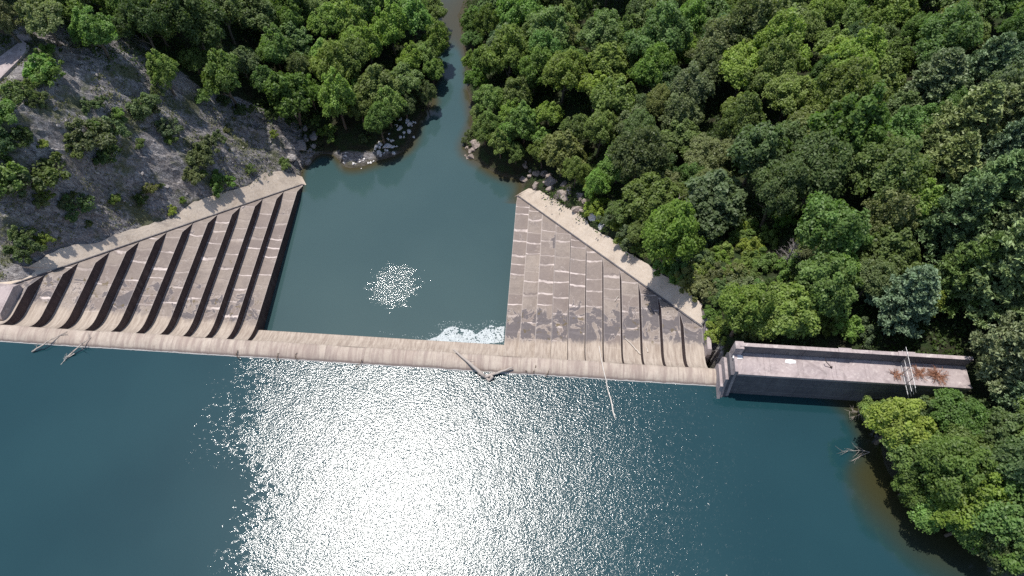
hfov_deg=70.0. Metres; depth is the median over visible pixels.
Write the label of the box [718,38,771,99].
broadleaf tree
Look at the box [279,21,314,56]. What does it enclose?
broadleaf tree
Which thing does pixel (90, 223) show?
bush
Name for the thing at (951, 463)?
broadleaf tree
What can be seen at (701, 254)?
bush
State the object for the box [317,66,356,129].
broadleaf tree
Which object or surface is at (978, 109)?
broadleaf tree
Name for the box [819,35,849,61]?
broadleaf tree
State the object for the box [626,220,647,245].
broadleaf tree
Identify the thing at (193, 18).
broadleaf tree
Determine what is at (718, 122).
undergrowth
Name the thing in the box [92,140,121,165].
bush
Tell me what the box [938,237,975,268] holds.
pine tree
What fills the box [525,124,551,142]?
broadleaf tree
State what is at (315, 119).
bush
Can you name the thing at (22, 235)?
bush
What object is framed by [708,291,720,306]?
bush
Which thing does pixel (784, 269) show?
bush
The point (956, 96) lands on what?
broadleaf tree
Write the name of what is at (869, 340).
bush
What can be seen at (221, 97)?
bush
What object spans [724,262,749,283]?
bush
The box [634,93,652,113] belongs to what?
broadleaf tree
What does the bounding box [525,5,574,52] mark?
broadleaf tree
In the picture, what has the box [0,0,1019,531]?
ground
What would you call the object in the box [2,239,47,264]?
bush
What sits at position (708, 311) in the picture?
bush
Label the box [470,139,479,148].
rock outcrop
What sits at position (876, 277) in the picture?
broadleaf tree
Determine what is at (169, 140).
bush
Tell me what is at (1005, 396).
pine tree
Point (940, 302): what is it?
broadleaf tree
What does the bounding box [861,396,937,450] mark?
broadleaf tree
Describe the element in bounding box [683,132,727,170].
broadleaf tree
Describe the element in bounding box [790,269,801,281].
bush
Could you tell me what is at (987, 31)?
broadleaf tree
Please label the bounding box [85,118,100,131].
bush
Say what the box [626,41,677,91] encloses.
broadleaf tree
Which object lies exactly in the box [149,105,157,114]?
bush
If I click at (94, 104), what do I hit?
bush
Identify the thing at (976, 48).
pine tree
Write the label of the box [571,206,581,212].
rock outcrop
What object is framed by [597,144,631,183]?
broadleaf tree
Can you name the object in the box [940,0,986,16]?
broadleaf tree
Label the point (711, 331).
bush
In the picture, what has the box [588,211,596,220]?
rock outcrop
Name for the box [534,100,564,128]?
broadleaf tree
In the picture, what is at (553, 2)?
broadleaf tree
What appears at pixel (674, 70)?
broadleaf tree
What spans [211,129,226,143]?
bush
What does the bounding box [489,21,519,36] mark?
broadleaf tree
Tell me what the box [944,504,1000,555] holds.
broadleaf tree
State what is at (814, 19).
broadleaf tree
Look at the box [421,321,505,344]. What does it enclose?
foam
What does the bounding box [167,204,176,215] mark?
bush
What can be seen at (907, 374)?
chain link gate
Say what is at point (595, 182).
broadleaf tree
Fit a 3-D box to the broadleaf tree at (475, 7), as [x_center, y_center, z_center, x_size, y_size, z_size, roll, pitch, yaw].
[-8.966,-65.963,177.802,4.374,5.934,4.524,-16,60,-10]
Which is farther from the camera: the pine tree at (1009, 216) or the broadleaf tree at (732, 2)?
the broadleaf tree at (732, 2)
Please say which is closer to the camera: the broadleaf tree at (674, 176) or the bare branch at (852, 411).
the bare branch at (852, 411)
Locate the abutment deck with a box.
[714,341,973,400]
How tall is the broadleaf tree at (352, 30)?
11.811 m
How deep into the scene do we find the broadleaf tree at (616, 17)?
155.13 m
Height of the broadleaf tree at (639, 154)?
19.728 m
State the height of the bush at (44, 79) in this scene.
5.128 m
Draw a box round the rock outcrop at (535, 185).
[532,181,538,189]
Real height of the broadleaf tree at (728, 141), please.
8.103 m
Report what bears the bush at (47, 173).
on the ground at (166, 164)
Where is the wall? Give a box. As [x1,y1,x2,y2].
[17,34,33,43]
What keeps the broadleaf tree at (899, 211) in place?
on the ground at (166, 164)
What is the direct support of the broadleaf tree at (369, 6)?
on the ground at (166, 164)
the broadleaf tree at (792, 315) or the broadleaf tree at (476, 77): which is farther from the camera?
the broadleaf tree at (476, 77)
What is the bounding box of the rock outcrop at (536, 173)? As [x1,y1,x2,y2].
[532,171,539,176]
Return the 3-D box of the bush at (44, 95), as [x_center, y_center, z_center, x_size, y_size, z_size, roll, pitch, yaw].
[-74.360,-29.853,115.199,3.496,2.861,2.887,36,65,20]
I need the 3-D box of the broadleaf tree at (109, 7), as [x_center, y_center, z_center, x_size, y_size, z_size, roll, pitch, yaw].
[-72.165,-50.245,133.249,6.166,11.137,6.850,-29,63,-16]
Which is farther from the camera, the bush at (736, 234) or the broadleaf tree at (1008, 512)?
the bush at (736, 234)
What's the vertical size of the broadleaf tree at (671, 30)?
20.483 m
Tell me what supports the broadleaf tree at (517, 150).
on the ground at (166, 164)
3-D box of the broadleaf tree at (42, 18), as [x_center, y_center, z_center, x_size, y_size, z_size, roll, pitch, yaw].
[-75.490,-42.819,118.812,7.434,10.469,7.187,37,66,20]
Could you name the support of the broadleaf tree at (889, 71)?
on the ground at (166, 164)
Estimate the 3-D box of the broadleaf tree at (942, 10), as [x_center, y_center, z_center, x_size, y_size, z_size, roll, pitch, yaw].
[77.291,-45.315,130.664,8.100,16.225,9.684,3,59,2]
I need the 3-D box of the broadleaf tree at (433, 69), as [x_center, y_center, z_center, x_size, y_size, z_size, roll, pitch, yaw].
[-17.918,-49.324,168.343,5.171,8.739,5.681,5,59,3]
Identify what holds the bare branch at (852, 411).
in the lake water at (117, 462)
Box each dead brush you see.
[889,369,904,380]
[906,364,929,380]
[923,365,948,387]
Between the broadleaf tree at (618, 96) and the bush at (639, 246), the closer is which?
the bush at (639, 246)
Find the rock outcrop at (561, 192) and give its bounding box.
[556,189,565,198]
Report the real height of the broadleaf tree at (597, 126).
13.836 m
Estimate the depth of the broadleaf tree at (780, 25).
128.87 m
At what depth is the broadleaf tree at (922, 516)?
86.67 m
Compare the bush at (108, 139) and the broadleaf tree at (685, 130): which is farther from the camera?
the broadleaf tree at (685, 130)
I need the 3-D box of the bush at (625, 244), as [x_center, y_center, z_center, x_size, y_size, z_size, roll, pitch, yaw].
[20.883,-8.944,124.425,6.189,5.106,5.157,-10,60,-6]
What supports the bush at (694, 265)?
on the ground at (166, 164)
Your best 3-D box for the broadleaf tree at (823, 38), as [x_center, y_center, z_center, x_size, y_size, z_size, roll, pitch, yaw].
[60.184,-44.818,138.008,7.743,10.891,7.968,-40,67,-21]
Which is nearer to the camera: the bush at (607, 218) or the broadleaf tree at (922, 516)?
the broadleaf tree at (922, 516)
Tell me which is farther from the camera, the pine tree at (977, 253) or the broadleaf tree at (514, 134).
the broadleaf tree at (514, 134)
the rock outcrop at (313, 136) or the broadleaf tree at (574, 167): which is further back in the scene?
the rock outcrop at (313, 136)
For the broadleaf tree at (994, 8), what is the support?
on the ground at (166, 164)
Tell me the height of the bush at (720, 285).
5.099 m
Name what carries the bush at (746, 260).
on the ground at (166, 164)
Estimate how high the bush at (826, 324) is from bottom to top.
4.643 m
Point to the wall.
(24, 37)
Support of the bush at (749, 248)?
on the ground at (166, 164)
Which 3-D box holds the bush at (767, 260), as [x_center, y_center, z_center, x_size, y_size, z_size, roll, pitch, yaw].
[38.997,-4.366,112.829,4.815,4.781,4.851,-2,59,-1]
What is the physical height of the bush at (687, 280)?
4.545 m
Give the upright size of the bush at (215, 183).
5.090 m
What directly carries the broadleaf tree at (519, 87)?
on the ground at (166, 164)
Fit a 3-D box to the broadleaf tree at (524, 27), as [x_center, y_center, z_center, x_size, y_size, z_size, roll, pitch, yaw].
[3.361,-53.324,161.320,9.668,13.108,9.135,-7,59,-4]
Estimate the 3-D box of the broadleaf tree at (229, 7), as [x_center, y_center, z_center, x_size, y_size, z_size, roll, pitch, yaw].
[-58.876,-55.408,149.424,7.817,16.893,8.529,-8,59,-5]
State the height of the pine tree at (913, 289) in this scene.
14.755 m
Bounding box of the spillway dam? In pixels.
[0,171,715,386]
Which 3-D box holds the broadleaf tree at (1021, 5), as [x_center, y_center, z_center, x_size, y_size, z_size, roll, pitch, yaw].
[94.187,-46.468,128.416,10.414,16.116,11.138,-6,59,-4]
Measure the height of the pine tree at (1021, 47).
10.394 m
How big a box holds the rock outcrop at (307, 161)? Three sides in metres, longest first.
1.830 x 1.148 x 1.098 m
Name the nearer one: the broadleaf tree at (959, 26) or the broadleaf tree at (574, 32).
the broadleaf tree at (959, 26)
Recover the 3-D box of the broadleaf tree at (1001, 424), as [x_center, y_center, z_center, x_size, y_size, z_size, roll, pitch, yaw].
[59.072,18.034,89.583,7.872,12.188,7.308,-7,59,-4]
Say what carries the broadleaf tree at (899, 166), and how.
on the ground at (166, 164)
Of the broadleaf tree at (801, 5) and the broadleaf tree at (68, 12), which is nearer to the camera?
the broadleaf tree at (68, 12)
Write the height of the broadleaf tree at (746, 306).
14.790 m
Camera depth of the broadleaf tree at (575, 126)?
142.97 m
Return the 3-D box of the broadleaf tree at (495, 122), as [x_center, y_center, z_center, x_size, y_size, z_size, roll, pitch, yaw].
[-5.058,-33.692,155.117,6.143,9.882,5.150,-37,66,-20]
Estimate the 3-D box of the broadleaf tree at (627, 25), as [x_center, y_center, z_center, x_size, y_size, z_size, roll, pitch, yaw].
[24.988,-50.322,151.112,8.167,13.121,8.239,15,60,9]
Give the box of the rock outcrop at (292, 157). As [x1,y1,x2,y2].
[287,153,296,161]
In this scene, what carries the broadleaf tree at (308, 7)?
on the ground at (166, 164)
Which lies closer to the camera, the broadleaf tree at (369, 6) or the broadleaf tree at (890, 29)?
the broadleaf tree at (890, 29)
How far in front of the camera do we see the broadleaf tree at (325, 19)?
160.61 m
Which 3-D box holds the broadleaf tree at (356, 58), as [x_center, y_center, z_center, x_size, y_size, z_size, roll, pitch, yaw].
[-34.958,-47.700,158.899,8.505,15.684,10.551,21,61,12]
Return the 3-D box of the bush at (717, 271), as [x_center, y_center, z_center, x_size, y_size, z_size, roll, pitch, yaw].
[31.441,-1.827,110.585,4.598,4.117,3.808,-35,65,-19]
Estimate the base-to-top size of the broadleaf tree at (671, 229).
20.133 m
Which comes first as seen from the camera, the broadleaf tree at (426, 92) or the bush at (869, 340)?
the bush at (869, 340)
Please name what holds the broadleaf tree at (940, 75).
on the ground at (166, 164)
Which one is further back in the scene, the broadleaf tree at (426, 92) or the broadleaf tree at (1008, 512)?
the broadleaf tree at (426, 92)
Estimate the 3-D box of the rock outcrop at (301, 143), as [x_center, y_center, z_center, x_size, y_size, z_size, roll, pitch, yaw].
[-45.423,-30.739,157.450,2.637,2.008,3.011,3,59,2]
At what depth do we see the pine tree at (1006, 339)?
91.43 m
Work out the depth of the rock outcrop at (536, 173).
153.89 m
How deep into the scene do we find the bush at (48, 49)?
118.73 m
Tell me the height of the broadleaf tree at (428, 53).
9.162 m
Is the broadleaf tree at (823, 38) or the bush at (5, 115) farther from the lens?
the broadleaf tree at (823, 38)
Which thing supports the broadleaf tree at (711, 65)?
on the ground at (166, 164)
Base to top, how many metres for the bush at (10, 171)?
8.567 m
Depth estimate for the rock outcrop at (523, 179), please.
155.58 m
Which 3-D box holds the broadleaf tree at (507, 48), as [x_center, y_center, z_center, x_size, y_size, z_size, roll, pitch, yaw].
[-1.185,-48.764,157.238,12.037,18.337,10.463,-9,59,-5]
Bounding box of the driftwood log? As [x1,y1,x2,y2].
[453,349,512,381]
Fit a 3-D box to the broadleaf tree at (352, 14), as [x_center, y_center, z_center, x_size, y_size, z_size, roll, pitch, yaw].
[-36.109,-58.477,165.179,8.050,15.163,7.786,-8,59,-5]
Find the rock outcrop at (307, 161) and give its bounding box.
[305,158,311,165]
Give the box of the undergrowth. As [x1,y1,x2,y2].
[0,0,1009,368]
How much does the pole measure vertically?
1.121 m
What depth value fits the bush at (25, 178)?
111.91 m
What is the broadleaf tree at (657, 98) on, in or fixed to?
on the ground at (166, 164)
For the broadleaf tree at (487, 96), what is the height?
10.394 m
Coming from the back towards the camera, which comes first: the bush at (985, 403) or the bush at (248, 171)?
the bush at (248, 171)
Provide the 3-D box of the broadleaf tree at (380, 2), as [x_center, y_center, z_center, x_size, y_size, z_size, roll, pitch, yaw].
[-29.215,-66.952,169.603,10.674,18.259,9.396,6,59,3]
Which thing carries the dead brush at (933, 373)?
on the abutment deck
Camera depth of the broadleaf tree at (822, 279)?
96.38 m
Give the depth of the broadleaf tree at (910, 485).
87.91 m
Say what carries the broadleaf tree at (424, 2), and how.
on the ground at (166, 164)
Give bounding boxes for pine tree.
[864,264,941,338]
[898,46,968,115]
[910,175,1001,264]
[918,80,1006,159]
[920,133,939,160]
[920,230,1007,318]
[937,216,1023,329]
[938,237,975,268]
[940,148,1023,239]
[956,30,1019,94]
[965,41,984,61]
[969,310,1023,395]
[980,188,1023,235]
[989,375,1023,412]
[996,301,1023,321]
[998,82,1023,133]
[1011,41,1023,58]
[1011,51,1023,65]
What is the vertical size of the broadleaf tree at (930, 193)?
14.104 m
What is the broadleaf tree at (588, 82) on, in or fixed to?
on the ground at (166, 164)
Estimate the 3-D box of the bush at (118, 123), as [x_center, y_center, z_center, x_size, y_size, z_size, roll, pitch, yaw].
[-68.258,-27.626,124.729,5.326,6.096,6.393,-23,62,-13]
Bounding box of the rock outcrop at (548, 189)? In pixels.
[545,186,553,191]
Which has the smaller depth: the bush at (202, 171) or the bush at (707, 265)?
the bush at (707, 265)
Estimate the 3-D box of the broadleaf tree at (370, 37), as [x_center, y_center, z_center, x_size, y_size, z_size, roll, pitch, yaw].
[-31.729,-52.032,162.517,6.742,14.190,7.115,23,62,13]
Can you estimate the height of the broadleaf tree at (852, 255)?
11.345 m
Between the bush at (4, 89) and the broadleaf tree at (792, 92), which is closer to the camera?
the bush at (4, 89)
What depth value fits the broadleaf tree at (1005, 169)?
98.12 m
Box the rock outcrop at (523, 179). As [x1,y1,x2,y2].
[520,176,526,181]
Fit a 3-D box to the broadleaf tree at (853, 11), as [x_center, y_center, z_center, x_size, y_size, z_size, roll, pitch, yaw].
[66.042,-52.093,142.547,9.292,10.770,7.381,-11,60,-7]
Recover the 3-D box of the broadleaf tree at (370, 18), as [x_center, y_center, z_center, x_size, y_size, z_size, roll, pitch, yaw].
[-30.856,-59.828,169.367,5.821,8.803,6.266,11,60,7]
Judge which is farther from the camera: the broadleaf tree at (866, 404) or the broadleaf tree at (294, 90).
the broadleaf tree at (294, 90)
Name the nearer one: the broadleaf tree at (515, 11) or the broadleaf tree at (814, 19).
the broadleaf tree at (814, 19)
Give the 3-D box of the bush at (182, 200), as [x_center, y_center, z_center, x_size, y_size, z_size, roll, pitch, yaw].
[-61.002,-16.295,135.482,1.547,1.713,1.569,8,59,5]
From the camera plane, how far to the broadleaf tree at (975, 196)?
99.56 m
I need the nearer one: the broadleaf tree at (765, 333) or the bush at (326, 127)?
the broadleaf tree at (765, 333)
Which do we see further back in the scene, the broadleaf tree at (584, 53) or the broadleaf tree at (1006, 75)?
the broadleaf tree at (584, 53)
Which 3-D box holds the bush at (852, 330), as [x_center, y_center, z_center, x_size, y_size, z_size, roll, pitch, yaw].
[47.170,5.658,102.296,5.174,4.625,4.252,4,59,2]
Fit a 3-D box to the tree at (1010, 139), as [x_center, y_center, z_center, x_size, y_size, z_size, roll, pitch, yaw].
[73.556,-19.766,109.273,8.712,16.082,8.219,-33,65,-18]
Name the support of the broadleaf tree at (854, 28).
on the ground at (166, 164)
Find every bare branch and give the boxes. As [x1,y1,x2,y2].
[838,444,869,459]
[847,408,861,419]
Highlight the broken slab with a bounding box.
[785,359,795,363]
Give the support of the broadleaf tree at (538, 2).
on the ground at (166, 164)
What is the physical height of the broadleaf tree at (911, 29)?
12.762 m
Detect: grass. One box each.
[0,31,320,277]
[718,234,1001,404]
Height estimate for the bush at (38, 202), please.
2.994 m
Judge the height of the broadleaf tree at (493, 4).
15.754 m
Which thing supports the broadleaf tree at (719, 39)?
on the ground at (166, 164)
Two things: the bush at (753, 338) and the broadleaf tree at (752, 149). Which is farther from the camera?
the broadleaf tree at (752, 149)
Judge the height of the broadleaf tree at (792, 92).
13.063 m
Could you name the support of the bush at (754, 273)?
on the ground at (166, 164)
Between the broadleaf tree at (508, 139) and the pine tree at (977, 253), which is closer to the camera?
the pine tree at (977, 253)
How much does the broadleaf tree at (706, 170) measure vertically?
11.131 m
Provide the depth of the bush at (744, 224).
119.86 m
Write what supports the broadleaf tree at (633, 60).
on the ground at (166, 164)
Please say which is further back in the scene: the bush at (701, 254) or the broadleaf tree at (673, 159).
the broadleaf tree at (673, 159)
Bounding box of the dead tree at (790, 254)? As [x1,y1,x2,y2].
[776,238,802,271]
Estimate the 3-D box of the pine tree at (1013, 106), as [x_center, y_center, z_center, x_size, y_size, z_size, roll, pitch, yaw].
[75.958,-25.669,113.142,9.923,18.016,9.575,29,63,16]
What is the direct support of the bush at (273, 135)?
on the ground at (166, 164)
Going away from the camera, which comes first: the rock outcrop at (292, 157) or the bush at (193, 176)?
the bush at (193, 176)
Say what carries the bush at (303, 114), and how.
on the ground at (166, 164)
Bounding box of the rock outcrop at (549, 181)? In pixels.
[544,175,555,186]
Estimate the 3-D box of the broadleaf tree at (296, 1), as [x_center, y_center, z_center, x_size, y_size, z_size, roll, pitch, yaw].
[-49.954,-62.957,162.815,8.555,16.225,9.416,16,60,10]
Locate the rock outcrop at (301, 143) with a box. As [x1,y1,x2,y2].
[296,139,306,150]
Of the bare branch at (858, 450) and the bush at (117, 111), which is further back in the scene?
the bush at (117, 111)
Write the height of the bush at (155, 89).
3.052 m
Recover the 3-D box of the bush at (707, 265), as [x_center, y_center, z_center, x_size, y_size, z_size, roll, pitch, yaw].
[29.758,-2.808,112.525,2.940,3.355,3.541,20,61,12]
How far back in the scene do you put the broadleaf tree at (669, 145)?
131.53 m
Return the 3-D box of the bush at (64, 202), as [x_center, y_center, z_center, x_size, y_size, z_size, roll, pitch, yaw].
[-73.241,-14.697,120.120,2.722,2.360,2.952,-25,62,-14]
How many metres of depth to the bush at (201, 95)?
141.92 m
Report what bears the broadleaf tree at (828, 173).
on the ground at (166, 164)
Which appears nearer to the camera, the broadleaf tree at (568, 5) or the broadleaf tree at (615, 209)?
the broadleaf tree at (615, 209)
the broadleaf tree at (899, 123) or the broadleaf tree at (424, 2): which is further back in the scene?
the broadleaf tree at (424, 2)
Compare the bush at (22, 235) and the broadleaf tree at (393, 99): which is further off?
the broadleaf tree at (393, 99)
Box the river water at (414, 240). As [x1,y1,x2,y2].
[264,0,521,344]
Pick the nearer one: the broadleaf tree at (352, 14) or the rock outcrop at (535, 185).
the rock outcrop at (535, 185)
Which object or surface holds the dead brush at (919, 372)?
on the abutment deck
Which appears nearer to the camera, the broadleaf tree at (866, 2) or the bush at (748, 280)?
the bush at (748, 280)
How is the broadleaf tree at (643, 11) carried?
on the ground at (166, 164)
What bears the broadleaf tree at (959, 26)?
on the ground at (166, 164)
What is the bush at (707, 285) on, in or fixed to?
on the ground at (166, 164)
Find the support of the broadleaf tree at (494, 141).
on the ground at (166, 164)
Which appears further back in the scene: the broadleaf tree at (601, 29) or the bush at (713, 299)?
the broadleaf tree at (601, 29)
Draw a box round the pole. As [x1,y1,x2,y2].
[599,347,615,417]
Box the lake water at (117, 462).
[0,342,1023,575]
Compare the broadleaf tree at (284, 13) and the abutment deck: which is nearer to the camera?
the abutment deck
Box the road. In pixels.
[0,40,29,80]
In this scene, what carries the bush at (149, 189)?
on the ground at (166, 164)
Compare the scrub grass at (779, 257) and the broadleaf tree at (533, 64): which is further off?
the broadleaf tree at (533, 64)
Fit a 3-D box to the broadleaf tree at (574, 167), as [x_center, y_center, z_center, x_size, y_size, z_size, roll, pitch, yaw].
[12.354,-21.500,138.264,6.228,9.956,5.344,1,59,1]
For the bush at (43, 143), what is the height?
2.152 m
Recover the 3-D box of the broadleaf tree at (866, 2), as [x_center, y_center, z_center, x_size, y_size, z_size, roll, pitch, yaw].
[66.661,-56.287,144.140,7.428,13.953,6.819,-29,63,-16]
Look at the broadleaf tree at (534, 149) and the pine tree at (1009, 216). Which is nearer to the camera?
the pine tree at (1009, 216)
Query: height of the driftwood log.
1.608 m
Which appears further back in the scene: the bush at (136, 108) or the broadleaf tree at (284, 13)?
the broadleaf tree at (284, 13)
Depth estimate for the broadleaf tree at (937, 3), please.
134.81 m
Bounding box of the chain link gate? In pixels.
[900,348,915,398]
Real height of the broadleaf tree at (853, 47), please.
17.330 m
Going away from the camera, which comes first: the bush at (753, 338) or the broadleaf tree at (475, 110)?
the bush at (753, 338)
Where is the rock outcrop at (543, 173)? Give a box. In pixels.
[540,170,547,175]
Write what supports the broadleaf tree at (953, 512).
on the ground at (166, 164)
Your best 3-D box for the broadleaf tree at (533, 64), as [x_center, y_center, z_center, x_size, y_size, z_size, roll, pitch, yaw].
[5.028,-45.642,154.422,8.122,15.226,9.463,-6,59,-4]
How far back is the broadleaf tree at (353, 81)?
156.67 m
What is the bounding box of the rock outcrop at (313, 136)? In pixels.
[309,131,317,140]
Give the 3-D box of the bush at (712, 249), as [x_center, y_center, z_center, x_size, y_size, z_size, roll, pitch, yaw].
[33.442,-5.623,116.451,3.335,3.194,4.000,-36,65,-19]
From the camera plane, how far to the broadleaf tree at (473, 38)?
170.92 m
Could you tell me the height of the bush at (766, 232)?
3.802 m
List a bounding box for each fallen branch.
[31,331,66,352]
[67,334,90,357]
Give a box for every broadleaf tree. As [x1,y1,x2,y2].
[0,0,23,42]
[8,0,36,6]
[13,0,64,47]
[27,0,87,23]
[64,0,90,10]
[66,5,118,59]
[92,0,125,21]
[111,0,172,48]
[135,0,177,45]
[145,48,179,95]
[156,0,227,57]
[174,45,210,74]
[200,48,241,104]
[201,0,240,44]
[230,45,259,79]
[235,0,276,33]
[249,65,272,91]
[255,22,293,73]
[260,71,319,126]
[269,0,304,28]
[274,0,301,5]
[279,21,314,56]
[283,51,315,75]
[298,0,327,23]
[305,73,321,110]
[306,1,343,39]
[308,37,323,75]
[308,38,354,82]
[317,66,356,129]
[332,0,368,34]
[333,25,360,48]
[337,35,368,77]
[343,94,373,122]
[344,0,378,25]
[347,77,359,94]
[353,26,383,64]
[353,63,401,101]
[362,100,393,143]
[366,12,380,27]
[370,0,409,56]
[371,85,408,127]
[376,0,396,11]
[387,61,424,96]
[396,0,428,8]
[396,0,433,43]
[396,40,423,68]
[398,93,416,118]
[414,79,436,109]
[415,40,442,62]
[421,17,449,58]
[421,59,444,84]
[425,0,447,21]
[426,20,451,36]
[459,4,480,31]
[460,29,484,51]
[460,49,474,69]
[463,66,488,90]
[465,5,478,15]
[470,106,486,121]
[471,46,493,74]
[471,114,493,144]
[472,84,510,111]
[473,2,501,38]
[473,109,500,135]
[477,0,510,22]
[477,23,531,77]
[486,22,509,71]
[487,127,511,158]
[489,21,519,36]
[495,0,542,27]
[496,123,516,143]
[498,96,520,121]
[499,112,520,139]
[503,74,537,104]
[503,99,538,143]
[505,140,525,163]
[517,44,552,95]
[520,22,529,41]
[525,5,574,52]
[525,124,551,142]
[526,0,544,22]
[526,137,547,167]
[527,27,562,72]
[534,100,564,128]
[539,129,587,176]
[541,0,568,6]
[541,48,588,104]
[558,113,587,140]
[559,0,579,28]
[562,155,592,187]
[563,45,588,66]
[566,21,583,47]
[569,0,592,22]
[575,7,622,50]
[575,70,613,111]
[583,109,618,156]
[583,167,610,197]
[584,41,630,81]
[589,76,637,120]
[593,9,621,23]
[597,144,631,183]
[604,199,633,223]
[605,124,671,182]
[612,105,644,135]
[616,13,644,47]
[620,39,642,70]
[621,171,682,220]
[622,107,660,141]
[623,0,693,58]
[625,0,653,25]
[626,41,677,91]
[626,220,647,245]
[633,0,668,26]
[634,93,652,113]
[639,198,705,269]
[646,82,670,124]
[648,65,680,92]
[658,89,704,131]
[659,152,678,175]
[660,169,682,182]
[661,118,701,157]
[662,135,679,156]
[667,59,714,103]
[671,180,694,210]
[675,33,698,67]
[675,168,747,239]
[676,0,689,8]
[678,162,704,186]
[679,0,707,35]
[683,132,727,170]
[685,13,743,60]
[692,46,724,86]
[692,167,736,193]
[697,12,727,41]
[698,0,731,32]
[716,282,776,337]
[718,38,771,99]
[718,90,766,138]
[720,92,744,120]
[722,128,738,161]
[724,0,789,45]
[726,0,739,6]
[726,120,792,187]
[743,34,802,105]
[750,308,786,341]
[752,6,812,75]
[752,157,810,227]
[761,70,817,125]
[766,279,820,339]
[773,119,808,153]
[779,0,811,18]
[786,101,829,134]
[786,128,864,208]
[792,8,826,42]
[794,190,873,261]
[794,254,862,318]
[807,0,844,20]
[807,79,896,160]
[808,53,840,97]
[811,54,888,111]
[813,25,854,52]
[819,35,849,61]
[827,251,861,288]
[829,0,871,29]
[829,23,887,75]
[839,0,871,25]
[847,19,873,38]
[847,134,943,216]
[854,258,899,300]
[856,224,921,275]
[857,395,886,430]
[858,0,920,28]
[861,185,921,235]
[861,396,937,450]
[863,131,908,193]
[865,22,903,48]
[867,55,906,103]
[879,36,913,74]
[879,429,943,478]
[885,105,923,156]
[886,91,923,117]
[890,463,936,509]
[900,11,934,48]
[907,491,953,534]
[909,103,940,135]
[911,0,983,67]
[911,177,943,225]
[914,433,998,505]
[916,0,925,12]
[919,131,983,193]
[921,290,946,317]
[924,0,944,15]
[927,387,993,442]
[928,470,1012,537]
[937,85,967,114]
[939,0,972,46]
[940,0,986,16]
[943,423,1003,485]
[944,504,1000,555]
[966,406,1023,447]
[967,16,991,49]
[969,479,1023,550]
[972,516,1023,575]
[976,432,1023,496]
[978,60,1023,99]
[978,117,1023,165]
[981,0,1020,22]
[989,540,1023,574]
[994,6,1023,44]
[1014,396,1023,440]
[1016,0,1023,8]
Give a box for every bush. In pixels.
[0,81,24,105]
[0,98,18,126]
[0,127,20,156]
[0,153,28,195]
[0,172,41,200]
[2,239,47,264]
[7,78,39,99]
[7,124,33,148]
[7,224,38,241]
[22,53,56,84]
[24,98,40,108]
[28,57,65,86]
[28,151,71,193]
[31,192,49,208]
[32,231,55,245]
[33,43,55,57]
[34,91,48,107]
[37,139,48,148]
[38,190,56,200]
[57,200,64,208]
[59,192,71,203]
[59,203,72,211]
[60,192,95,223]
[63,133,96,160]
[64,116,117,151]
[79,97,99,115]
[84,220,93,228]
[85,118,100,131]
[91,95,108,106]
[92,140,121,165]
[96,113,131,139]
[108,193,121,204]
[109,106,124,119]
[125,92,161,120]
[132,191,148,205]
[135,138,144,148]
[142,182,159,193]
[149,84,165,95]
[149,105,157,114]
[154,117,184,135]
[162,133,178,144]
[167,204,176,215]
[179,196,186,203]
[181,166,204,185]
[185,142,219,172]
[194,88,210,103]
[199,134,217,148]
[199,169,207,178]
[209,168,235,197]
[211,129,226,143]
[216,92,232,106]
[222,127,230,132]
[231,103,248,114]
[245,163,256,173]
[264,104,279,119]
[269,130,278,138]
[278,157,291,170]
[285,114,298,124]
[296,110,306,118]
[309,113,320,126]
[316,124,337,143]
[358,132,371,142]
[461,129,478,145]
[583,193,608,222]
[596,213,614,229]
[606,219,631,245]
[615,219,636,251]
[629,239,649,257]
[652,254,678,284]
[668,256,687,286]
[674,261,703,284]
[674,261,708,302]
[676,250,706,271]
[691,274,719,302]
[692,248,722,274]
[697,229,725,249]
[700,259,714,275]
[701,305,722,323]
[703,321,726,345]
[705,262,729,285]
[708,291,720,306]
[709,244,729,256]
[711,241,733,259]
[712,277,742,298]
[713,246,729,263]
[715,316,730,333]
[722,262,739,281]
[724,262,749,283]
[725,272,764,287]
[726,229,744,243]
[732,250,760,269]
[735,236,764,256]
[737,219,754,232]
[739,218,759,233]
[740,267,760,283]
[741,329,767,341]
[742,228,759,240]
[743,278,765,290]
[746,246,765,255]
[752,247,777,273]
[759,224,781,250]
[771,205,799,227]
[772,252,802,281]
[788,237,803,252]
[790,268,800,279]
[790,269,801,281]
[797,245,817,260]
[819,313,846,338]
[830,314,865,343]
[853,316,881,349]
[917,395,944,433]
[926,395,965,431]
[936,394,991,423]
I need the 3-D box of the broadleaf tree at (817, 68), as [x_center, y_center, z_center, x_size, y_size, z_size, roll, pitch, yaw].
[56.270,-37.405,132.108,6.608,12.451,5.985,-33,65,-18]
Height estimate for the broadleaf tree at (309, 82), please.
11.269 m
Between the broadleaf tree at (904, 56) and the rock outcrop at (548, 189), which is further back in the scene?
the rock outcrop at (548, 189)
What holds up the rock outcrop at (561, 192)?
on the ground at (166, 164)
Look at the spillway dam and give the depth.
125.26 m
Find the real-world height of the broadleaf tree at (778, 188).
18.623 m
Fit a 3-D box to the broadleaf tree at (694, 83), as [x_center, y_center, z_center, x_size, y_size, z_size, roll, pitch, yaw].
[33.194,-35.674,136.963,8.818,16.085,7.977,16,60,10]
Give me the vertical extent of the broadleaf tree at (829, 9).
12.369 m
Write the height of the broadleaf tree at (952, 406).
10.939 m
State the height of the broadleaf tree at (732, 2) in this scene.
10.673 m
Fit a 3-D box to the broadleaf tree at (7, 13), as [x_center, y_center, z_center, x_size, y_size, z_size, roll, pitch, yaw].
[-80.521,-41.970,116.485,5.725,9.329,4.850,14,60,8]
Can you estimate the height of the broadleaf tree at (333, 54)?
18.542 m

